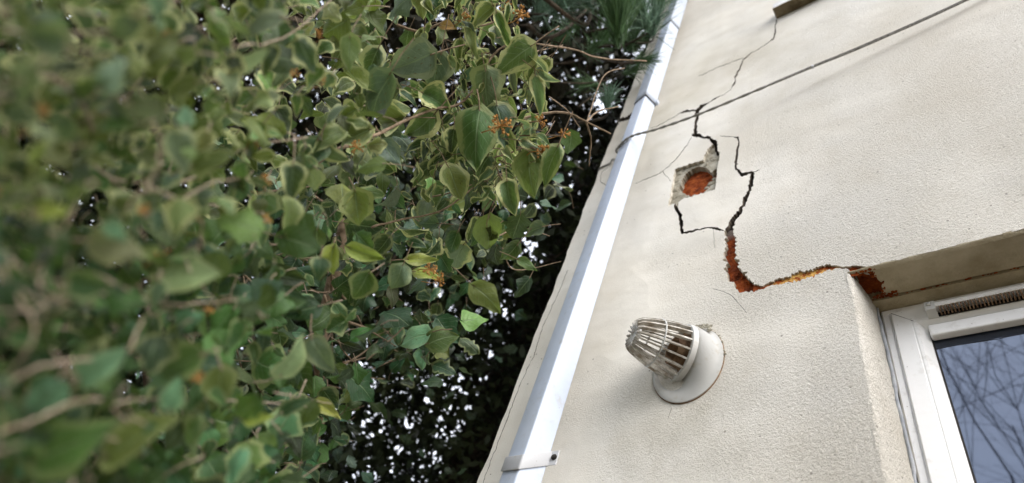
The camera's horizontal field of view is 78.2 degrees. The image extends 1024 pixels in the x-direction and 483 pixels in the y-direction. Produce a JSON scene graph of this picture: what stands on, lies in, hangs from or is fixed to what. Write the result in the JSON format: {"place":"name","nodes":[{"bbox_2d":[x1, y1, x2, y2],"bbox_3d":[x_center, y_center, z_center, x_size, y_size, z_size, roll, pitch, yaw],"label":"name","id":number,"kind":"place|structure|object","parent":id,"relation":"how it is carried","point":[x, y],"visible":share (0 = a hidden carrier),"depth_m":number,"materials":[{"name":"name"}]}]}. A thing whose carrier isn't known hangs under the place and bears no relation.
{"place":"outdoors","nodes":[
{"label":"outdoors","id":0,"kind":"place"},
{"bbox_2d":[52,0,648,482],"label":"sky","id":1,"kind":"structure","parent":0,"point":[426,399],"materials":[{"name":"white"}]},
{"label":"ground","id":2,"kind":"structure","parent":0,"visible":0},
{"bbox_2d":[0,0,314,361],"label":"evergreen tree","id":3,"kind":"object","parent":2,"relation":"on","point":[82,209],"visible":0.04,"depth_m":3.27,"materials":[{"name":"green plant"}]},
{"bbox_2d":[0,0,413,482],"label":"ivy hedge","id":4,"kind":"object","parent":2,"relation":"on","point":[55,427],"visible":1,"depth_m":0.39,"materials":[{"name":"green plant"}]},
{"bbox_2d":[141,371,400,482],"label":"evergreen tree","id":5,"kind":"object","parent":2,"relation":"on","point":[351,442],"visible":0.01,"depth_m":5.94,"materials":[{"name":"green plant"}]},
{"bbox_2d":[0,83,613,482],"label":"evergreen tree","id":6,"kind":"object","parent":2,"relation":"on","point":[380,451],"visible":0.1,"depth_m":3.27,"materials":[{"name":"green plant"}]},
{"bbox_2d":[134,127,583,482],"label":"evergreen shrub","id":7,"kind":"object","parent":2,"relation":"on","point":[391,335],"visible":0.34,"depth_m":1.50,"materials":[{"name":"green plant"}]},
{"bbox_2d":[151,0,646,419],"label":"variegated ivy","id":8,"kind":"object","parent":2,"relation":"on","point":[486,119],"visible":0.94,"depth_m":1.00,"materials":[{"name":"green plant"}]},
{"bbox_2d":[147,0,660,154],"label":"evergreen tree","id":9,"kind":"object","parent":2,"relation":"on","point":[557,92],"visible":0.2,"depth_m":3.28,"materials":[{"name":"green plant"}]},
{"bbox_2d":[362,46,642,482],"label":"evergreen tree","id":10,"kind":"object","parent":2,"relation":"on","point":[494,419],"visible":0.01,"depth_m":4.11,"materials":[{"name":"green plant"}]},
{"bbox_2d":[400,0,681,482],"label":"pine tree","id":11,"kind":"object","parent":2,"relation":"on","point":[619,13],"visible":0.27,"depth_m":2.62,"materials":[{"name":"green plant"}]},
{"bbox_2d":[477,0,1023,482],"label":"house","id":12,"kind":"structure","parent":2,"relation":"on","point":[833,252],"depth_m":1.26,"materials":[{"name":"white paint"}]},
{"bbox_2d":[499,0,686,482],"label":"downpipe","id":13,"kind":"object","parent":12,"relation":"attached to","point":[531,457],"visible":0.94,"depth_m":1.40,"materials":[{"name":"white plastic"}]},
{"bbox_2d":[625,317,726,403],"bbox_3d":[0.299,0.214,1.196,0.167,0.198,0.121,26,-49,1],"label":"flue vent","id":14,"kind":"object","parent":12,"relation":"attached to","point":[694,356],"visible":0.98,"depth_m":1.17,"materials":[{"name":"plastic"}]},
{"bbox_2d":[598,0,967,170],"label":"cable","id":15,"kind":"object","parent":12,"relation":"attached to","point":[815,65],"depth_m":1.83,"materials":[{"name":"plastic"}]},
{"bbox_2d":[876,282,1023,482],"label":"window","id":16,"kind":"structure","parent":12,"relation":"in","point":[956,364],"depth_m":0.98,"materials":[{"name":"white plastic"}]}
]}

